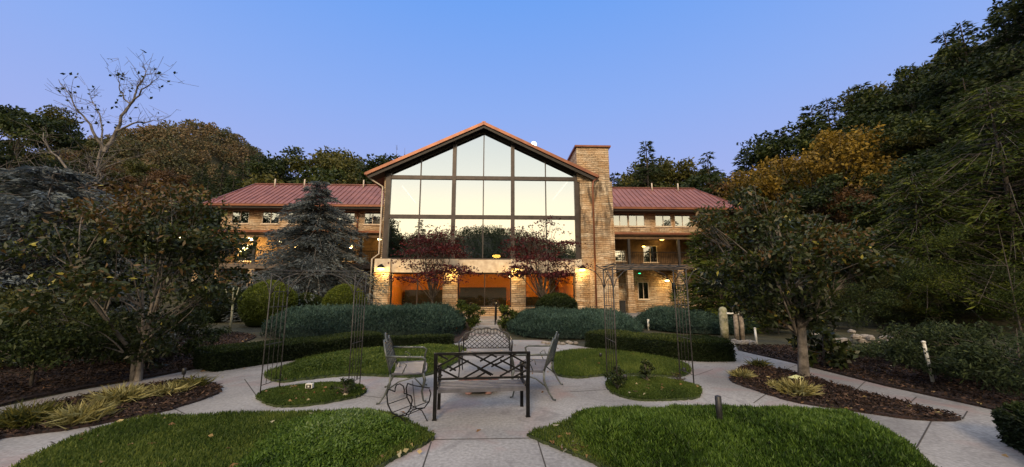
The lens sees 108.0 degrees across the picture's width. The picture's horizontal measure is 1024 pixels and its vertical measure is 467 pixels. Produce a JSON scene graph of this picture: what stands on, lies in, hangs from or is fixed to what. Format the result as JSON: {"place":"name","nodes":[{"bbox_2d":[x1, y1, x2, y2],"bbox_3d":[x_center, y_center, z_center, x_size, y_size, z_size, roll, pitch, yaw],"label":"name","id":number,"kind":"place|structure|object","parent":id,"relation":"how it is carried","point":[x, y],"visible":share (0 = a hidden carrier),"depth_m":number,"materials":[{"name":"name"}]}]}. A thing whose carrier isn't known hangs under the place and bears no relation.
{"place":"outdoors","nodes":[
{"label":"outdoors","id":0,"kind":"place"},
{"bbox_2d":[264,343,465,382],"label":"grass","id":1,"kind":"structure","parent":0,"point":[430,369],"depth_m":7.47,"materials":[{"name":"green plant"}]},
{"bbox_2d":[279,343,457,376],"bbox_3d":[-3.135,2.938,9.012,3.403,0.234,3.935,0,-9,0],"label":"ground cover","id":2,"kind":"object","parent":1,"relation":"on","point":[373,356],"visible":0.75,"depth_m":8.30,"materials":[{"name":"green plant"}]},
{"bbox_2d":[0,0,1011,185],"label":"sky","id":3,"kind":"structure","parent":0,"point":[688,78],"materials":[{"name":"blue"}]},
{"bbox_2d":[0,322,1023,466],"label":"path","id":4,"kind":"structure","parent":0,"point":[503,423],"depth_m":5.36,"materials":[{"name":"concrete"}]},
{"bbox_2d":[0,379,220,439],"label":"soil bed","id":5,"kind":"object","parent":4,"relation":"on","point":[44,430],"visible":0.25,"depth_m":4.85,"materials":[{"name":"brown soil"}]},
{"bbox_2d":[0,395,83,429],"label":"leafy clump","id":6,"kind":"object","parent":5,"relation":"on","point":[14,417],"visible":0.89,"depth_m":4.53,"materials":[{"name":"green plant"}]},
{"bbox_2d":[34,395,125,429],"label":"leafy clump","id":7,"kind":"object","parent":5,"relation":"on","point":[84,413],"visible":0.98,"depth_m":4.64,"materials":[{"name":"green plant"}]},
{"bbox_2d":[80,380,163,405],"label":"leafy clump","id":8,"kind":"object","parent":5,"relation":"on","point":[121,394],"visible":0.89,"depth_m":5.44,"materials":[{"name":"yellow plant"}]},
{"bbox_2d":[146,377,198,396],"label":"leafy clump","id":9,"kind":"object","parent":5,"relation":"on","point":[171,388],"visible":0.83,"depth_m":5.93,"materials":[{"name":"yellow plant"}]},
{"bbox_2d":[11,407,435,466],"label":"grass","id":10,"kind":"structure","parent":4,"relation":"on","point":[84,451],"depth_m":3.99,"materials":[{"name":"green plant"}]},
{"bbox_2d":[226,406,420,466],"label":"ground cover","id":11,"kind":"object","parent":10,"relation":"on","point":[296,437],"visible":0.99,"depth_m":3.87,"materials":[{"name":"green plant"}]},
{"bbox_2d":[255,380,367,407],"bbox_3d":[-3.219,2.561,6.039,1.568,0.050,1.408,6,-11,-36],"label":"grass","id":12,"kind":"structure","parent":4,"relation":"on","point":[272,395],"depth_m":5.88,"materials":[{"name":"green plant"}]},
{"bbox_2d":[251,269,384,393],"bbox_3d":[-3.302,1.634,6.280,2.043,2.013,0.592,1,-9,-4],"label":"rose arbor","id":13,"kind":"object","parent":12,"relation":"on","point":[364,291],"visible":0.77,"depth_m":6.26,"materials":[{"name":"metal"}]},
{"bbox_2d":[376,332,427,404],"bbox_3d":[-1.759,2.130,6.126,0.724,0.986,1.072,2,-9,-12],"label":"cast bench","id":14,"kind":"object","parent":4,"relation":"on","point":[407,367],"visible":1,"depth_m":5.87,"materials":[{"name":"grey metal"}]},
{"bbox_2d":[386,383,430,423],"bbox_3d":[-1.323,2.156,4.764,0.446,0.522,0.359,-5,-10,28],"label":"firewood rack","id":15,"kind":"object","parent":4,"relation":"on","point":[412,406],"visible":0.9,"depth_m":4.72,"materials":[{"name":"black metal"}]},
{"bbox_2d":[390,333,454,345],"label":"clipped hedge","id":16,"kind":"object","parent":4,"relation":"on","point":[418,339],"visible":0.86,"depth_m":11.27,"materials":[{"name":"green plant"}]},
{"bbox_2d":[432,351,530,420],"bbox_3d":[-0.420,2.046,5.162,1.291,0.855,0.593,1,-9,-6],"label":"garden bench","id":17,"kind":"object","parent":4,"relation":"on","point":[521,384],"visible":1,"depth_m":4.97,"materials":[{"name":"black metal"}]},
{"bbox_2d":[458,327,512,376],"bbox_3d":[-0.534,2.417,7.673,1.093,0.891,0.724,0,-9,-2],"label":"cast bench","id":18,"kind":"object","parent":4,"relation":"on","point":[490,334],"visible":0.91,"depth_m":7.89,"materials":[{"name":"metal"}]},
{"bbox_2d":[1,339,1007,466],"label":"fallen leaves","id":19,"kind":"object","parent":4,"relation":"on","point":[419,451],"visible":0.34,"depth_m":5.13,"materials":[{"name":"brown plant"}]},
{"bbox_2d":[510,331,562,400],"bbox_3d":[0.443,2.160,6.318,0.724,0.986,1.073,-2,-9,14],"label":"cast bench","id":20,"kind":"object","parent":4,"relation":"on","point":[539,365],"visible":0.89,"depth_m":6.10,"materials":[{"name":"grey metal"}]},
{"bbox_2d":[606,387,702,400],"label":"curb","id":21,"kind":"structure","parent":4,"relation":"on","point":[665,399],"depth_m":5.71,"materials":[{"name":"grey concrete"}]},
{"bbox_2d":[587,263,698,388],"bbox_3d":[2.480,1.645,6.756,2.248,2.136,0.953,1,-9,-9],"label":"rose arbor","id":22,"kind":"object","parent":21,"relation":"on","point":[669,267],"visible":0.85,"depth_m":6.85,"materials":[{"name":"metal"}]},
{"bbox_2d":[605,375,701,398],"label":"grass","id":23,"kind":"structure","parent":21,"relation":"on","point":[673,388],"depth_m":6.21,"materials":[{"name":"green plant"}]},
{"bbox_2d":[584,329,736,361],"bbox_3d":[3.906,3.001,10.188,3.985,0.591,1.683,-8,-12,41],"label":"clipped hedge","id":24,"kind":"object","parent":4,"relation":"on","point":[707,348],"visible":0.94,"depth_m":9.37,"materials":[{"name":"green plant"}]},
{"bbox_2d":[729,366,960,421],"bbox_3d":[4.966,2.700,6.524,1.860,0.080,3.537,0,-9,0],"label":"soil bed","id":25,"kind":"object","parent":4,"relation":"on","point":[895,415],"visible":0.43,"depth_m":5.36,"materials":[{"name":"brown soil"}]},
{"bbox_2d":[686,184,921,376],"bbox_3d":[5.431,0.921,7.367,3.495,3.983,3.467,0,-9,0],"label":"magnolia tree","id":26,"kind":"object","parent":25,"relation":"on","point":[826,242],"visible":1,"depth_m":7.01,"materials":[{"name":"green plant"}]},
{"bbox_2d":[0,28,1023,406],"bbox_3d":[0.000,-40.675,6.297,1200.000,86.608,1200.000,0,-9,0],"label":"ground","id":27,"kind":"structure","parent":0,"point":[764,338],"depth_m":16.33,"materials":[{"name":"brown soil"}]},
{"bbox_2d":[0,104,54,183],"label":"broadleaf tree","id":28,"kind":"object","parent":27,"relation":"on","point":[11,109],"visible":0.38,"depth_m":31.80,"materials":[{"name":"green plant"}]},
{"bbox_2d":[0,110,88,194],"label":"broadleaf tree","id":29,"kind":"object","parent":27,"relation":"on","point":[52,126],"visible":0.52,"depth_m":32.46,"materials":[{"name":"green plant"}]},
{"bbox_2d":[0,282,89,367],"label":"leafy shrub","id":30,"kind":"object","parent":27,"relation":"on","point":[8,292],"visible":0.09,"depth_m":8.34,"materials":[{"name":"green plant"}]},
{"bbox_2d":[0,104,125,206],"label":"broadleaf tree","id":31,"kind":"object","parent":27,"relation":"on","point":[59,115],"visible":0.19,"depth_m":39.42,"materials":[{"name":"green plant"}]},
{"bbox_2d":[0,124,157,257],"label":"bare tree","id":32,"kind":"object","parent":27,"relation":"on","point":[98,170],"visible":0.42,"depth_m":12.01,"materials":[{"name":"grey plant"}]},
{"bbox_2d":[0,164,191,366],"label":"blue spruce","id":33,"kind":"object","parent":27,"relation":"on","point":[33,197],"visible":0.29,"depth_m":10.21,"materials":[{"name":"grey plant"}]},
{"bbox_2d":[15,47,199,229],"bbox_3d":[-16.630,-3.048,15.155,6.872,10.229,2.787,0,-9,0],"label":"bare tree","id":34,"kind":"object","parent":27,"relation":"on","point":[103,149],"visible":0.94,"depth_m":15.39,"materials":[{"name":"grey plant"}]},
{"bbox_2d":[0,333,255,406],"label":"soil bed","id":35,"kind":"object","parent":27,"relation":"on","point":[49,393],"visible":0.27,"depth_m":7.05,"materials":[{"name":"brown soil"}]},
{"bbox_2d":[0,300,140,385],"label":"leafy shrub","id":36,"kind":"object","parent":35,"relation":"on","point":[30,338],"visible":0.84,"depth_m":6.17,"materials":[{"name":"green plant"}]},
{"bbox_2d":[37,307,181,365],"bbox_3d":[-9.062,2.400,8.624,3.161,1.426,2.112,-2,-9,12],"label":"leafy shrub","id":37,"kind":"object","parent":35,"relation":"on","point":[94,315],"visible":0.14,"depth_m":8.22,"materials":[{"name":"green plant"}]},
{"bbox_2d":[0,178,261,381],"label":"magnolia tree","id":38,"kind":"object","parent":35,"relation":"on","point":[198,246],"visible":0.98,"depth_m":6.86,"materials":[{"name":"green plant"}]},
{"bbox_2d":[112,308,231,361],"bbox_3d":[-8.186,2.435,8.928,2.089,1.444,2.034,3,-9,-20],"label":"leafy shrub","id":39,"kind":"object","parent":35,"relation":"on","point":[193,343],"visible":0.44,"depth_m":9.15,"materials":[{"name":"green plant"}]},
{"bbox_2d":[3,118,281,222],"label":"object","id":40,"kind":"object","parent":27,"relation":"on","point":[154,135],"visible":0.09,"depth_m":138.94,"materials":[{"name":"green plant"}]},
{"bbox_2d":[121,158,178,205],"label":"broadleaf tree","id":41,"kind":"object","parent":27,"relation":"on","point":[137,170],"visible":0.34,"depth_m":66.31,"materials":[{"name":"green plant"}]},
{"bbox_2d":[137,166,199,211],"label":"broadleaf tree","id":42,"kind":"object","parent":27,"relation":"on","point":[163,175],"visible":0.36,"depth_m":61.73,"materials":[{"name":"green plant"}]},
{"bbox_2d":[185,282,244,322],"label":"round shrub","id":43,"kind":"object","parent":27,"relation":"on","point":[216,316],"visible":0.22,"depth_m":19.85,"materials":[{"name":"green plant"}]},
{"bbox_2d":[237,279,298,326],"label":"round shrub","id":44,"kind":"object","parent":27,"relation":"on","point":[252,309],"visible":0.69,"depth_m":17.39,"materials":[{"name":"green plant"}]},
{"bbox_2d":[243,145,319,180],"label":"broadleaf tree","id":45,"kind":"object","parent":27,"relation":"on","point":[274,164],"visible":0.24,"depth_m":50.32,"materials":[{"name":"green plant"}]},
{"bbox_2d":[192,330,383,371],"bbox_3d":[-5.462,2.952,9.730,1.289,0.538,4.382,-6,-11,34],"label":"clipped hedge","id":46,"kind":"object","parent":27,"relation":"on","point":[218,357],"visible":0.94,"depth_m":8.78,"materials":[{"name":"green plant"}]},
{"bbox_2d":[236,145,366,188],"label":"broadleaf tree","id":47,"kind":"object","parent":27,"relation":"on","point":[325,155],"visible":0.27,"depth_m":49.02,"materials":[{"name":"green plant"}]},
{"bbox_2d":[221,181,389,323],"bbox_3d":[-12.832,1.197,24.369,10.553,9.435,10.091,-3,-9,19],"label":"blue cedar","id":48,"kind":"object","parent":27,"relation":"on","point":[323,253],"visible":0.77,"depth_m":23.26,"materials":[{"name":"grey plant"}]},
{"bbox_2d":[321,283,367,305],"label":"round shrub","id":49,"kind":"object","parent":27,"relation":"on","point":[341,294],"visible":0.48,"depth_m":19.19,"materials":[{"name":"green plant"}]},
{"bbox_2d":[296,153,400,183],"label":"broadleaf tree","id":50,"kind":"object","parent":27,"relation":"on","point":[372,163],"visible":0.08,"depth_m":41.40,"materials":[{"name":"green plant"}]},
{"bbox_2d":[259,301,466,338],"bbox_3d":[-6.144,3.479,15.866,8.554,1.283,7.873,0,-9,0],"label":"juniper bed","id":51,"kind":"object","parent":27,"relation":"on","point":[388,319],"visible":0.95,"depth_m":12.93,"materials":[{"name":"green plant"}]},
{"bbox_2d":[384,223,482,303],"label":"red maple","id":52,"kind":"object","parent":27,"relation":"on","point":[432,285],"visible":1,"depth_m":21.78,"materials":[{"name":"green plant"}]},
{"bbox_2d":[451,322,469,342],"bbox_3d":[-2.188,4.313,16.913,1.211,0.070,10.069,0,-9,0],"label":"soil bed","id":53,"kind":"object","parent":27,"relation":"on","point":[458,337],"visible":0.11,"depth_m":14.20,"materials":[{"name":"brown"}]},
{"bbox_2d":[454,299,485,327],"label":"leafy shrub","id":54,"kind":"object","parent":53,"relation":"on","point":[472,321],"visible":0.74,"depth_m":16.14,"materials":[{"name":"green plant"}]},
{"bbox_2d":[193,121,743,315],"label":"stone lodge","id":55,"kind":"structure","parent":27,"relation":"on","point":[483,183],"depth_m":25.95,"materials":[{"name":"beige stone"}]},
{"bbox_2d":[0,331,1023,436],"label":"bark chips","id":56,"kind":"object","parent":27,"relation":"on","point":[836,388],"visible":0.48,"depth_m":6.42,"materials":[{"name":"brown wood"}]},
{"bbox_2d":[505,305,644,339],"bbox_3d":[2.647,3.696,16.433,5.938,1.032,7.789,0,-9,0],"label":"juniper bed","id":57,"kind":"object","parent":27,"relation":"on","point":[546,322],"visible":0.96,"depth_m":13.66,"materials":[{"name":"green plant"}]},
{"bbox_2d":[627,141,669,186],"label":"conifer tree","id":58,"kind":"object","parent":27,"relation":"on","point":[647,168],"visible":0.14,"depth_m":49.83,"materials":[{"name":"green plant"}]},
{"bbox_2d":[646,155,723,189],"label":"broadleaf tree","id":59,"kind":"object","parent":27,"relation":"on","point":[683,173],"visible":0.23,"depth_m":51.33,"materials":[{"name":"green plant"}]},
{"bbox_2d":[634,304,760,333],"bbox_3d":[8.071,3.769,17.105,4.668,1.092,6.167,0,-9,0],"label":"juniper bed","id":60,"kind":"object","parent":27,"relation":"on","point":[661,317],"visible":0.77,"depth_m":15.10,"materials":[{"name":"green plant"}]},
{"bbox_2d":[675,172,731,196],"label":"broadleaf tree","id":61,"kind":"object","parent":27,"relation":"on","point":[697,181],"visible":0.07,"depth_m":43.44,"materials":[{"name":"green plant"}]},
{"bbox_2d":[668,216,772,334],"bbox_3d":[9.329,1.733,16.343,5.027,5.124,5.091,0,-9,0],"label":"feathery conifer","id":62,"kind":"object","parent":27,"relation":"on","point":[704,301],"visible":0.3,"depth_m":16.37,"materials":[{"name":"green plant"}]},
{"bbox_2d":[725,165,834,220],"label":"broadleaf tree","id":63,"kind":"object","parent":27,"relation":"on","point":[785,187],"visible":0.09,"depth_m":37.70,"materials":[{"name":"orange plant"}]},
{"bbox_2d":[735,115,829,191],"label":"broadleaf tree","id":64,"kind":"object","parent":27,"relation":"on","point":[769,149],"visible":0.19,"depth_m":48.08,"materials":[{"name":"green plant"}]},
{"bbox_2d":[782,104,839,185],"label":"conifer tree","id":65,"kind":"object","parent":27,"relation":"on","point":[818,112],"visible":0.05,"depth_m":48.42,"materials":[{"name":"green plant"}]},
{"bbox_2d":[716,121,921,262],"bbox_3d":[28.565,-1.752,34.945,12.846,14.963,17.314,7,-11,-40],"label":"golden tree","id":66,"kind":"object","parent":27,"relation":"on","point":[844,154],"visible":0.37,"depth_m":32.54,"materials":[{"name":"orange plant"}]},
{"bbox_2d":[777,173,899,298],"bbox_3d":[25.452,0.233,28.219,7.873,9.341,8.592,2,-9,-12],"label":"broadleaf tree","id":67,"kind":"object","parent":27,"relation":"on","point":[817,196],"visible":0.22,"depth_m":27.64,"materials":[{"name":"green plant"}]},
{"bbox_2d":[797,278,904,330],"bbox_3d":[13.618,3.041,15.872,3.740,2.371,3.658,0,-9,0],"label":"leafy shrub","id":68,"kind":"object","parent":27,"relation":"on","point":[882,294],"visible":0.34,"depth_m":14.99,"materials":[{"name":"green plant"}]},
{"bbox_2d":[789,93,919,187],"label":"broadleaf tree","id":69,"kind":"object","parent":27,"relation":"on","point":[863,109],"visible":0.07,"depth_m":42.90,"materials":[{"name":"green plant"}]},
{"bbox_2d":[806,182,915,242],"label":"broadleaf tree","id":70,"kind":"object","parent":27,"relation":"on","point":[847,193],"visible":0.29,"depth_m":27.76,"materials":[{"name":"green plant"}]},
{"bbox_2d":[828,81,913,141],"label":"broadleaf tree","id":71,"kind":"object","parent":27,"relation":"on","point":[845,100],"visible":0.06,"depth_m":46.74,"materials":[{"name":"green plant"}]},
{"bbox_2d":[818,264,925,326],"bbox_3d":[16.165,2.832,16.994,3.957,3.026,3.856,-9,-12,44],"label":"leafy shrub","id":72,"kind":"object","parent":27,"relation":"on","point":[904,299],"visible":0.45,"depth_m":16.17,"materials":[{"name":"green plant"}]},
{"bbox_2d":[801,113,950,189],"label":"broadleaf tree","id":73,"kind":"object","parent":27,"relation":"on","point":[888,120],"visible":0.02,"depth_m":34.90,"materials":[{"name":"green plant"}]},
{"bbox_2d":[738,345,1023,411],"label":"soil bed","id":74,"kind":"object","parent":27,"relation":"on","point":[945,397],"visible":0.28,"depth_m":6.75,"materials":[{"name":"brown soil"}]},
{"bbox_2d":[785,324,862,369],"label":"leafy shrub","id":75,"kind":"object","parent":74,"relation":"on","point":[828,345],"visible":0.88,"depth_m":7.95,"materials":[{"name":"green plant"}]},
{"bbox_2d":[822,336,969,367],"bbox_3d":[9.104,2.825,8.927,2.872,0.707,2.979,4,-10,-27],"label":"leafy shrub","id":76,"kind":"object","parent":74,"relation":"on","point":[869,350],"visible":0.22,"depth_m":8.73,"materials":[{"name":"green plant"}]},
{"bbox_2d":[877,317,1023,396],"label":"leafy shrub","id":77,"kind":"object","parent":74,"relation":"on","point":[977,354],"visible":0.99,"depth_m":6.21,"materials":[{"name":"leaf"},{"name":"dark bark"}]},
{"bbox_2d":[894,325,1023,377],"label":"leafy shrub","id":78,"kind":"object","parent":74,"relation":"on","point":[1001,340],"visible":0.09,"depth_m":7.50,"materials":[{"name":"green plant"}]},
{"bbox_2d":[827,127,944,209],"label":"broadleaf tree","id":79,"kind":"object","parent":27,"relation":"on","point":[911,139],"visible":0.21,"depth_m":31.96,"materials":[{"name":"green plant"}]},
{"bbox_2d":[834,88,944,153],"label":"broadleaf tree","id":80,"kind":"object","parent":27,"relation":"on","point":[861,96],"visible":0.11,"depth_m":42.44,"materials":[{"name":"green plant"}]},
{"bbox_2d":[826,172,963,246],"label":"broadleaf tree","id":81,"kind":"object","parent":27,"relation":"on","point":[871,218],"visible":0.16,"depth_m":26.73,"materials":[{"name":"green plant"}]},
{"bbox_2d":[875,65,957,132],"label":"broadleaf tree","id":82,"kind":"object","parent":27,"relation":"on","point":[909,96],"visible":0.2,"depth_m":39.24,"materials":[{"name":"green plant"}]},
{"bbox_2d":[827,169,1023,330],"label":"hemlock tree","id":83,"kind":"object","parent":27,"relation":"on","point":[897,224],"visible":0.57,"depth_m":16.24,"materials":[{"name":"green plant"}]},
{"bbox_2d":[836,242,1023,325],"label":"leafy shrub","id":84,"kind":"object","parent":27,"relation":"on","point":[914,314],"visible":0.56,"depth_m":15.31,"materials":[{"name":"green plant"}]},
{"bbox_2d":[878,106,996,237],"bbox_3d":[34.134,-5.012,30.881,9.289,11.363,9.529,5,-10,-29],"label":"conifer tree","id":85,"kind":"object","parent":27,"relation":"on","point":[917,110],"visible":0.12,"depth_m":31.40,"materials":[{"name":"green plant"}]},
{"bbox_2d":[863,78,1023,188],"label":"broadleaf tree","id":86,"kind":"object","parent":27,"relation":"on","point":[912,125],"visible":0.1,"depth_m":28.31,"materials":[{"name":"green plant"}]},
{"bbox_2d":[914,29,973,131],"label":"conifer tree","id":87,"kind":"object","parent":27,"relation":"on","point":[951,41],"visible":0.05,"depth_m":37.44,"materials":[{"name":"green plant"}]},
{"bbox_2d":[881,129,1023,263],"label":"broadleaf tree","id":88,"kind":"object","parent":27,"relation":"on","point":[921,162],"visible":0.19,"depth_m":20.26,"materials":[{"name":"green plant"}]},
{"bbox_2d":[886,80,1023,318],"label":"hemlock tree","id":89,"kind":"object","parent":27,"relation":"on","point":[985,158],"visible":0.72,"depth_m":16.07,"materials":[{"name":"green plant"}]},
{"bbox_2d":[886,222,1023,334],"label":"leafy shrub","id":90,"kind":"object","parent":27,"relation":"on","point":[998,300],"visible":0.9,"depth_m":13.84,"materials":[{"name":"green plant"}]},
{"bbox_2d":[905,43,1006,128],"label":"broadleaf tree","id":91,"kind":"object","parent":27,"relation":"on","point":[930,81],"visible":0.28,"depth_m":33.37,"materials":[{"name":"green plant"}]},
{"bbox_2d":[911,74,1008,203],"bbox_3d":[32.509,-5.893,26.335,8.027,11.006,8.234,-6,-11,36],"label":"conifer tree","id":92,"kind":"object","parent":27,"relation":"on","point":[957,85],"visible":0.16,"depth_m":26.75,"materials":[{"name":"green plant"}]},
{"bbox_2d":[924,20,1002,139],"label":"conifer tree","id":93,"kind":"object","parent":27,"relation":"on","point":[963,41],"visible":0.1,"depth_m":33.90,"materials":[{"name":"green plant"}]},
{"bbox_2d":[936,73,1023,177],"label":"broadleaf tree","id":94,"kind":"object","parent":27,"relation":"on","point":[1017,76],"visible":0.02,"depth_m":23.05,"materials":[{"name":"green plant"}]},
{"bbox_2d":[946,0,1023,138],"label":"conifer tree","id":95,"kind":"object","parent":27,"relation":"on","point":[996,39],"visible":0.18,"depth_m":29.90,"materials":[{"name":"green plant"}]},
{"bbox_2d":[958,0,1023,80],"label":"broadleaf tree","id":96,"kind":"object","parent":27,"relation":"on","point":[1017,8],"visible":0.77,"depth_m":27.67,"materials":[{"name":"green plant"}]},
{"bbox_2d":[990,400,1023,454],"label":"clipped hedge","id":97,"kind":"object","parent":27,"relation":"on","point":[1010,427],"visible":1,"depth_m":3.99,"materials":[{"name":"green plant"}]},
{"bbox_2d":[466,312,640,321],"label":"terrace","id":98,"kind":"structure","parent":0,"point":[498,318],"depth_m":23.79,"materials":[{"name":"concrete"}]},
{"bbox_2d":[487,215,597,297],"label":"red maple","id":99,"kind":"object","parent":98,"relation":"on","point":[526,272],"visible":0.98,"depth_m":21.64,"materials":[{"name":"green plant"}]},
{"bbox_2d":[534,292,577,309],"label":"round shrub","id":100,"kind":"object","parent":98,"relation":"on","point":[558,299],"visible":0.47,"depth_m":20.42,"materials":[{"name":"green plant"}]},
{"bbox_2d":[551,347,691,376],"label":"grass","id":101,"kind":"structure","parent":0,"point":[568,362],"depth_m":8.33,"materials":[{"name":"green plant"}]},
{"bbox_2d":[527,408,941,466],"bbox_3d":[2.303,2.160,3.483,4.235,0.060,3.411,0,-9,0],"label":"grass","id":102,"kind":"structure","parent":0,"point":[554,429],"depth_m":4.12,"materials":[{"name":"green plant"}]},
{"bbox_2d":[573,403,928,466],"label":"ground cover","id":103,"kind":"object","parent":102,"relation":"on","point":[749,435],"visible":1,"depth_m":3.76,"materials":[{"name":"green plant"}]},
{"bbox_2d":[767,376,826,396],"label":"ornamental grass","id":104,"kind":"object","parent":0,"point":[802,388],"depth_m":5.90,"materials":[{"name":"yellow plant"}]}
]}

